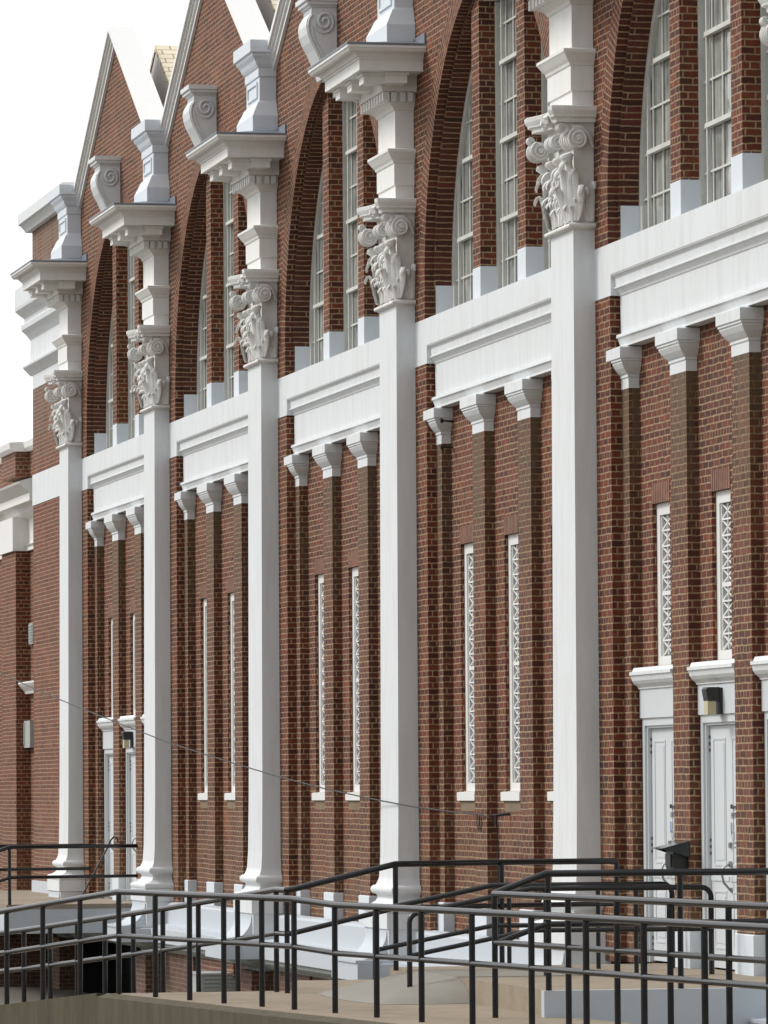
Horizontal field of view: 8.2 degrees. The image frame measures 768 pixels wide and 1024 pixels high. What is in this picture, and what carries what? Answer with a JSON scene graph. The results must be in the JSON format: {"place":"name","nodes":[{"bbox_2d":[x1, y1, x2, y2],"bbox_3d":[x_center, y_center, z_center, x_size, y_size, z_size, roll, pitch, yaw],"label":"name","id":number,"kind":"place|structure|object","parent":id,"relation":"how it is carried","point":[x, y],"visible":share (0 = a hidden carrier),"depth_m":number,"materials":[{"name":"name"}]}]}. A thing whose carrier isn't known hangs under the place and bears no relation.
{"place":"outdoors","nodes":[
{"label":"outdoors","id":0,"kind":"place"},
{"bbox_2d":[0,986,88,1004],"bbox_3d":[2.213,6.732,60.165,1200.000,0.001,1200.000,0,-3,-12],"label":"ground","id":1,"kind":"structure","parent":0,"point":[32,993],"depth_m":95.69,"materials":[{"name":"grey concrete"}]},
{"bbox_2d":[0,438,33,890],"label":"annex","id":2,"kind":"object","parent":1,"relation":"on","point":[16,663],"visible":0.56,"depth_m":107.31,"materials":[{"name":"red brick"}]},
{"bbox_2d":[23,720,33,747],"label":"cooling unit","id":3,"kind":"object","parent":2,"relation":"attached to","point":[28,734],"visible":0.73,"depth_m":106.45,"materials":[{"name":"grey metal"}]},
{"bbox_2d":[28,623,33,644],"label":"wall vent","id":4,"kind":"object","parent":2,"relation":"attached to","point":[31,633],"depth_m":106.60,"materials":[{"name":"grey metal"}]},
{"bbox_2d":[97,993,389,1023],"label":"retaining wall","id":5,"kind":"structure","parent":1,"relation":"on","point":[118,1009],"depth_m":54.71,"materials":[{"name":"concrete"}]},
{"bbox_2d":[0,0,767,1023],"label":"assembly hall","id":6,"kind":"structure","parent":1,"relation":"on","point":[298,278],"depth_m":69.97,"materials":[{"name":"red brick"}]},
{"bbox_2d":[0,890,131,908],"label":"terrace","id":7,"kind":"structure","parent":6,"relation":"on","point":[20,897],"depth_m":94.32,"materials":[{"name":"beige concrete"}]},
{"bbox_2d":[0,843,90,870],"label":"pipe railing","id":8,"kind":"object","parent":7,"relation":"on","point":[45,868],"visible":0.62,"depth_m":96.48,"materials":[{"name":"black metal"}]},
{"bbox_2d":[0,844,137,904],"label":"pipe railing","id":9,"kind":"object","parent":7,"relation":"on","point":[9,848],"visible":0.84,"depth_m":91.88,"materials":[{"name":"black metal"}]},
{"bbox_2d":[82,836,118,894],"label":"handrail","id":10,"kind":"structure","parent":7,"relation":"on","point":[97,866],"depth_m":93.33,"materials":[{"name":"black metal"}]},
{"bbox_2d":[109,755,113,896],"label":"door","id":11,"kind":"structure","parent":6,"relation":"in","point":[111,833],"depth_m":96.55,"materials":[{"name":"grey paint"}]},
{"bbox_2d":[111,618,112,716],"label":"lattice window","id":12,"kind":"structure","parent":6,"relation":"in","point":[111,618],"depth_m":96.51,"materials":[{"name":"white paint"}]},
{"bbox_2d":[106,247,134,448],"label":"arched window","id":13,"kind":"structure","parent":6,"relation":"in","point":[131,260],"depth_m":95.17,"materials":[{"name":"glass"}]},
{"bbox_2d":[122,731,132,747],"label":"wall lantern","id":14,"kind":"object","parent":6,"relation":"attached to","point":[127,736],"depth_m":93.63,"materials":[{"name":"black metal"}]},
{"bbox_2d":[130,754,135,887],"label":"door","id":15,"kind":"structure","parent":6,"relation":"in","point":[133,756],"depth_m":94.13,"materials":[{"name":"grey paint"}]},
{"bbox_2d":[133,613,134,714],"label":"lattice window","id":16,"kind":"structure","parent":6,"relation":"in","point":[134,613],"depth_m":94.10,"materials":[{"name":"white paint"}]},
{"bbox_2d":[198,598,207,799],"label":"lattice window","id":17,"kind":"structure","parent":6,"relation":"in","point":[201,796],"depth_m":87.07,"materials":[{"name":"white paint"}]},
{"bbox_2d":[192,971,234,991],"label":"basement cooler","id":18,"kind":"object","parent":6,"relation":"attached to","point":[210,981],"visible":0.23,"depth_m":81.74,"materials":[{"name":"grey metal"}]},
{"bbox_2d":[197,182,233,411],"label":"arched window","id":19,"kind":"structure","parent":6,"relation":"in","point":[228,236],"depth_m":85.74,"materials":[{"name":"glass"}]},
{"bbox_2d":[224,593,234,799],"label":"lattice window","id":20,"kind":"structure","parent":6,"relation":"in","point":[227,796],"depth_m":84.66,"materials":[{"name":"white paint"}]},
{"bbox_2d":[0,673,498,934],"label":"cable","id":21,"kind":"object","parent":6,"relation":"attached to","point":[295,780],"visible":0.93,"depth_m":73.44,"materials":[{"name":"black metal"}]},
{"bbox_2d":[312,574,324,799],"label":"lattice window","id":22,"kind":"structure","parent":6,"relation":"in","point":[315,796],"depth_m":77.65,"materials":[{"name":"white paint"}]},
{"bbox_2d":[309,101,379,365],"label":"arched window","id":23,"kind":"structure","parent":6,"relation":"in","point":[349,108],"depth_m":76.36,"materials":[{"name":"glass"}]},
{"bbox_2d":[345,567,359,799],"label":"lattice window","id":24,"kind":"structure","parent":6,"relation":"in","point":[355,601],"depth_m":75.26,"materials":[{"name":"white paint"}]},
{"bbox_2d":[440,418,452,422],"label":"insulator","id":25,"kind":"object","parent":6,"relation":"attached to","point":[442,420],"visible":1,"depth_m":68.80,"materials":[{"name":"black metal"}]},
{"bbox_2d":[440,445,452,448],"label":"insulator","id":26,"kind":"object","parent":6,"relation":"attached to","point":[442,446],"visible":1,"depth_m":68.79,"materials":[{"name":"black metal"}]},
{"bbox_2d":[457,543,474,800],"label":"lattice window","id":27,"kind":"structure","parent":6,"relation":"in","point":[468,795],"depth_m":68.26,"materials":[{"name":"white paint"}]},
{"bbox_2d":[493,812,509,823],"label":"pipe stub","id":28,"kind":"object","parent":6,"relation":"attached to","point":[501,814],"visible":1,"depth_m":65.73,"materials":[{"name":"black metal"}]},
{"bbox_2d":[452,0,551,307],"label":"arched window","id":29,"kind":"structure","parent":6,"relation":"in","point":[505,10],"depth_m":66.91,"materials":[{"name":"glass"}]},
{"bbox_2d":[501,533,520,800],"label":"lattice window","id":30,"kind":"structure","parent":6,"relation":"in","point":[513,580],"depth_m":65.86,"materials":[{"name":"white paint"}]},
{"bbox_2d":[547,791,552,800],"bbox_3d":[2.100,3.361,63.224,0.095,0.123,1.000,0,-3,-12],"label":"lattice window","id":31,"kind":"structure","parent":6,"relation":"in","point":[549,794],"depth_m":63.60,"materials":[{"name":"white paint"}]},
{"bbox_2d":[651,728,669,961],"bbox_3d":[3.078,3.674,58.920,0.062,2.568,0.729,0,-3,-12],"label":"door","id":32,"kind":"structure","parent":6,"relation":"in","point":[660,740],"depth_m":58.93,"materials":[{"name":"grey paint"}]},
{"bbox_2d":[657,502,670,665],"bbox_3d":[3.153,0.789,58.728,0.100,1.788,0.736,0,-3,-12],"label":"lattice window","id":33,"kind":"structure","parent":6,"relation":"in","point":[663,509],"depth_m":58.92,"materials":[{"name":"white paint"}]},
{"bbox_2d":[661,728,674,891],"bbox_3d":[3.174,3.635,58.188,0.173,2.568,0.729,0,-3,-12],"label":"door","id":34,"kind":"structure","parent":6,"relation":"in","point":[670,730],"depth_m":58.46,"materials":[{"name":"grey paint"}]},
{"bbox_2d":[653,841,689,868],"bbox_3d":[3.083,3.698,57.206,0.299,0.340,0.420,0,-3,-12],"label":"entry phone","id":35,"kind":"object","parent":6,"relation":"attached to","point":[677,854],"visible":0.86,"depth_m":57.08,"materials":[{"name":"black metal"}]},
{"bbox_2d":[639,0,767,230],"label":"arched window","id":36,"kind":"structure","parent":6,"relation":"in","point":[714,48],"depth_m":57.61,"materials":[{"name":"glass"}]},
{"bbox_2d":[702,687,722,714],"bbox_3d":[3.456,1.991,56.200,0.179,0.290,0.200,0,-3,-12],"label":"wall lantern","id":37,"kind":"object","parent":6,"relation":"attached to","point":[713,700],"depth_m":56.12,"materials":[{"name":"black metal"}]},
{"bbox_2d":[709,725,729,967],"bbox_3d":[3.586,3.546,56.531,0.062,2.568,0.739,0,-3,-12],"label":"door","id":38,"kind":"structure","parent":6,"relation":"in","point":[719,734],"depth_m":56.54,"materials":[{"name":"grey paint"}]},
{"bbox_2d":[716,489,731,659],"bbox_3d":[3.661,0.661,56.335,0.100,1.788,0.736,0,-3,-12],"label":"lattice window","id":39,"kind":"structure","parent":6,"relation":"in","point":[723,510],"depth_m":56.52,"materials":[{"name":"white paint"}]},
{"bbox_2d":[721,725,736,969],"bbox_3d":[3.684,3.506,55.789,0.173,2.568,0.739,0,-3,-12],"label":"door","id":40,"kind":"structure","parent":6,"relation":"in","point":[732,770],"depth_m":56.04,"materials":[{"name":"grey paint"}]},
{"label":"ramp","id":41,"kind":"structure","parent":1,"relation":"on","visible":0},
{"bbox_2d":[0,993,105,1023],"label":"ramp edge","id":42,"kind":"object","parent":41,"relation":"attached to","point":[79,1009],"visible":1,"depth_m":58.52,"materials":[{"name":"concrete"}]},
{"bbox_2d":[0,0,187,446],"label":"sky","id":43,"kind":"structure","parent":0,"point":[51,50],"materials":[{"name":"white"}]},
{"bbox_2d":[115,979,634,1023],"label":"walkway","id":44,"kind":"structure","parent":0,"point":[311,1000],"depth_m":53.20,"materials":[{"name":"beige concrete"}]},
{"bbox_2d":[0,886,285,1001],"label":"pipe railing","id":45,"kind":"object","parent":44,"relation":"on","point":[276,933],"visible":0.68,"depth_m":61.17,"materials":[{"name":"black metal"}]},
{"bbox_2d":[0,889,767,1023],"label":"pipe railing","id":46,"kind":"object","parent":44,"relation":"on","point":[704,981],"visible":1,"depth_m":50.95,"materials":[{"name":"black metal"}]},
{"bbox_2d":[318,970,468,1004],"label":"wedge ramp","id":47,"kind":"structure","parent":44,"relation":"on","point":[439,989],"depth_m":54.67,"materials":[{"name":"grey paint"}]},
{"bbox_2d":[284,858,618,992],"bbox_3d":[0.842,4.473,57.748,3.931,1.408,0.498,1,-3,-22],"label":"pipe railing","id":48,"kind":"object","parent":44,"relation":"on","point":[395,865],"visible":0.78,"depth_m":57.44,"materials":[{"name":"black metal"}]},
{"bbox_2d":[407,884,714,986],"bbox_3d":[1.825,4.439,55.010,3.197,1.169,0.058,0,-3,-6],"label":"handrail","id":49,"kind":"object","parent":44,"relation":"on","point":[634,929],"visible":0.67,"depth_m":55.04,"materials":[{"name":"black metal"}]},
{"bbox_2d":[491,890,767,1023],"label":"pipe railing","id":50,"kind":"object","parent":44,"relation":"on","point":[670,954],"visible":1,"depth_m":48.01,"materials":[{"name":"black metal"}]},
{"bbox_2d":[390,963,765,1014],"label":"terrace","id":51,"kind":"structure","parent":0,"point":[513,992],"depth_m":53.46,"materials":[{"name":"beige concrete"}]},
{"bbox_2d":[414,967,595,976],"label":"painted path","id":52,"kind":"structure","parent":51,"relation":"on","point":[479,972],"depth_m":55.89,"materials":[{"name":"grey concrete"}]},
{"bbox_2d":[372,881,674,979],"bbox_3d":[1.498,4.545,57.008,3.253,1.169,0.058,0,-3,-5],"label":"handrail","id":53,"kind":"object","parent":51,"relation":"on","point":[508,925],"visible":0.39,"depth_m":56.98,"materials":[{"name":"black metal"}]},
{"bbox_2d":[541,988,765,1023],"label":"end wall","id":54,"kind":"structure","parent":51,"relation":"attached to","point":[748,1003],"depth_m":50.89,"materials":[{"name":"grey paint"}]},
{"bbox_2d":[493,868,767,990],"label":"pipe railing","id":55,"kind":"object","parent":54,"relation":"on","point":[547,875],"visible":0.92,"depth_m":50.89,"materials":[{"name":"black metal"}]}
]}

